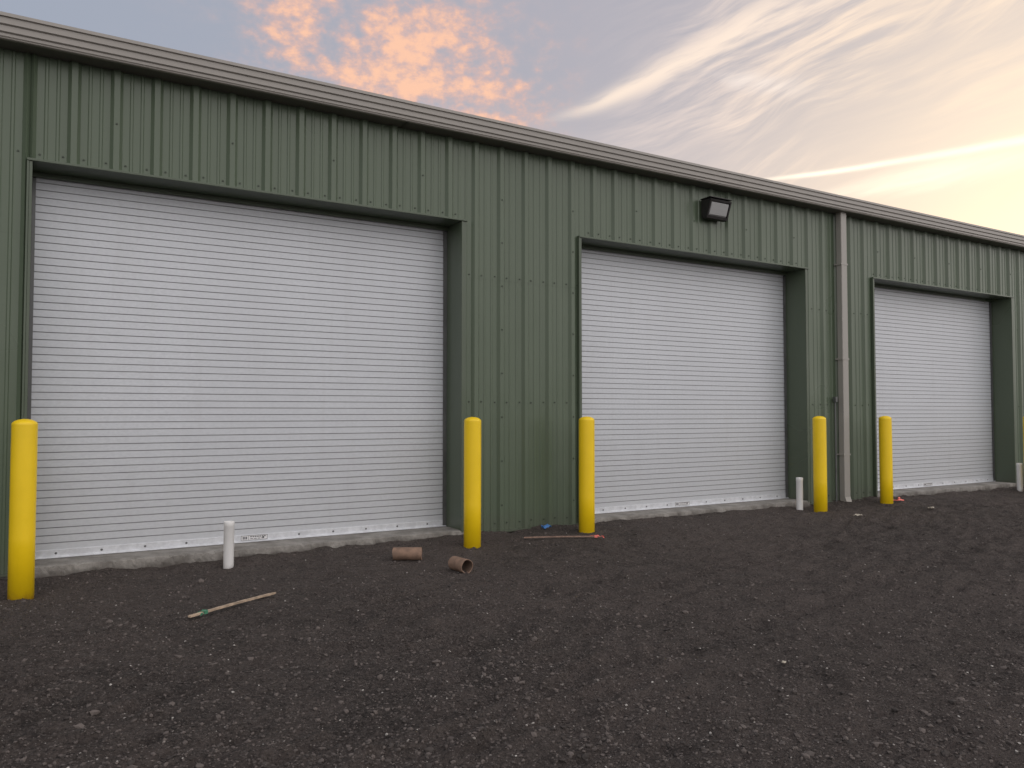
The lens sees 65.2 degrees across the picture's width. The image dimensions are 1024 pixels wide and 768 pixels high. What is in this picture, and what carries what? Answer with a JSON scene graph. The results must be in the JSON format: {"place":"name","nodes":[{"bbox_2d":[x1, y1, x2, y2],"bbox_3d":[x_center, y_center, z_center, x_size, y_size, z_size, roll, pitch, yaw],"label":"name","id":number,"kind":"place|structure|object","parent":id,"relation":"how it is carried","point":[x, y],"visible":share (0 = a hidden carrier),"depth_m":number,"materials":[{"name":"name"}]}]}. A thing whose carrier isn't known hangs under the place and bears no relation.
{"place":"outdoors","nodes":[
{"label":"outdoors","id":0,"kind":"place"},
{"bbox_2d":[0,487,1023,767],"bbox_3d":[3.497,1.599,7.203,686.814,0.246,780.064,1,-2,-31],"label":"ground","id":1,"kind":"structure","parent":0,"point":[784,547],"depth_m":4.53,"materials":[{"name":"grey gravel"}]},
{"bbox_2d":[7,419,37,599],"bbox_3d":[-3.579,0.947,5.851,0.170,1.383,0.169,1,-2,-31],"label":"bollard","id":2,"kind":"object","parent":1,"relation":"on","point":[22,510],"visible":0.84,"depth_m":5.79,"materials":[{"name":"yellow plastic"}]},
{"bbox_2d":[223,521,234,568],"bbox_3d":[-2.405,1.456,6.790,0.088,0.578,0.088,2,-3,-31],"label":"pvc pipe","id":3,"kind":"object","parent":1,"relation":"on","point":[228,553],"visible":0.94,"depth_m":6.76,"materials":[{"name":"white plastic"}]},
{"bbox_2d":[188,592,275,617],"bbox_3d":[-1.853,1.466,5.344,0.051,0.032,0.744,-1,-2,28],"label":"wooden stake","id":4,"kind":"object","parent":1,"relation":"on","point":[201,612],"visible":1,"depth_m":5.27,"materials":[{"name":"brown wood"}]},
{"bbox_2d":[392,547,422,559],"bbox_3d":[-0.933,1.513,7.136,0.263,0.113,0.113,0,-2,-3],"label":"cardboard tube","id":5,"kind":"object","parent":1,"relation":"on","point":[406,553],"visible":1,"depth_m":7.09,"materials":[{"name":"brown cardboard"}]},
{"bbox_2d":[448,556,472,572],"bbox_3d":[-0.426,1.495,6.619,0.116,0.116,0.210,2,-3,-36],"label":"cardboard tube","id":6,"kind":"object","parent":1,"relation":"on","point":[457,563],"visible":1,"depth_m":6.60,"materials":[{"name":"brown cardboard"}]},
{"bbox_2d":[464,417,480,548],"bbox_3d":[-0.386,1.013,7.801,0.170,1.383,0.169,0,-2,2],"label":"bollard","id":7,"kind":"object","parent":1,"relation":"on","point":[472,481],"visible":0.85,"depth_m":7.73,"materials":[{"name":"yellow plastic"}]},
{"bbox_2d":[0,11,1023,579],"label":"metal building","id":8,"kind":"structure","parent":1,"relation":"on","point":[270,311],"depth_m":8.24,"materials":[{"name":"green paint"}]},
{"bbox_2d":[27,177,446,559],"bbox_3d":[-2.339,-0.181,7.558,3.816,3.302,0.086,1,-2,-31],"label":"roller door","id":9,"kind":"structure","parent":8,"relation":"in","point":[196,365],"depth_m":7.38,"materials":[{"name":"metal"}]},
{"bbox_2d":[581,249,787,513],"bbox_3d":[2.235,-0.081,10.326,3.816,3.302,0.086,1,-2,-31],"label":"roller door","id":10,"kind":"structure","parent":8,"relation":"in","point":[684,364],"depth_m":10.30,"materials":[{"name":"metal"}]},
{"bbox_2d":[700,196,731,221],"bbox_3d":[2.573,-2.201,10.112,0.378,0.259,0.214,1,-2,-31],"label":"wall light","id":11,"kind":"object","parent":8,"relation":"attached to","point":[713,208],"visible":1,"depth_m":10.05,"materials":[{"name":"black metal"}]},
{"bbox_2d":[874,287,994,490],"bbox_3d":[6.816,0.019,13.099,3.816,3.302,0.086,1,-2,-31],"label":"roller door","id":12,"kind":"structure","parent":8,"relation":"in","point":[934,357],"depth_m":13.19,"materials":[{"name":"metal"}]},
{"bbox_2d":[541,524,551,528],"bbox_3d":[0.367,1.521,8.538,0.125,0.050,0.047,1,-2,-31],"label":"plastic scrap","id":13,"kind":"object","parent":1,"relation":"on","point":[545,526],"visible":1,"depth_m":8.53,"materials":[{"name":"blue plastic"}]},
{"bbox_2d":[524,535,603,537],"bbox_3d":[0.528,1.540,8.068,0.812,0.031,0.060,-1,-2,1],"label":"wooden stake","id":14,"kind":"object","parent":1,"relation":"on","point":[596,536],"visible":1,"depth_m":8.06,"materials":[{"name":"brown wood"}]},
{"bbox_2d":[579,416,594,532],"bbox_3d":[0.795,1.038,8.516,0.169,1.383,0.170,-1,-3,34],"label":"bollard","id":15,"kind":"object","parent":1,"relation":"on","point":[586,474],"visible":0.88,"depth_m":8.45,"materials":[{"name":"yellow plastic"}]},
{"bbox_2d":[796,477,802,509],"bbox_3d":[3.795,1.558,10.552,0.088,0.645,0.088,2,-3,-31],"label":"pvc pipe","id":16,"kind":"object","parent":1,"relation":"on","point":[799,493],"visible":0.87,"depth_m":10.52,"materials":[{"name":"white plastic"}]},
{"bbox_2d":[812,416,827,511],"bbox_3d":[4.034,1.111,10.478,0.169,1.383,0.170,1,-2,-23],"label":"bollard","id":17,"kind":"object","parent":1,"relation":"on","point":[819,463],"visible":0.88,"depth_m":10.41,"materials":[{"name":"yellow plastic"}]},
{"bbox_2d":[879,416,892,503],"bbox_3d":[5.239,1.138,11.206,0.169,1.383,0.169,-1,-2,10],"label":"bollard","id":18,"kind":"object","parent":1,"relation":"on","point":[885,460],"visible":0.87,"depth_m":11.14,"materials":[{"name":"yellow plastic"}]},
{"bbox_2d":[1016,463,1022,491],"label":"pvc pipe","id":19,"kind":"object","parent":1,"relation":"on","point":[1019,471],"visible":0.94,"depth_m":13.30,"materials":[{"name":"white plastic"}]},
{"bbox_2d":[1023,417,1023,448],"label":"bollard","id":20,"kind":"object","parent":1,"relation":"on","point":[1023,432],"visible":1,"depth_m":13.24,"materials":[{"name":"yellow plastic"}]},
{"bbox_2d":[0,0,1023,234],"label":"sky","id":21,"kind":"structure","parent":0,"point":[913,105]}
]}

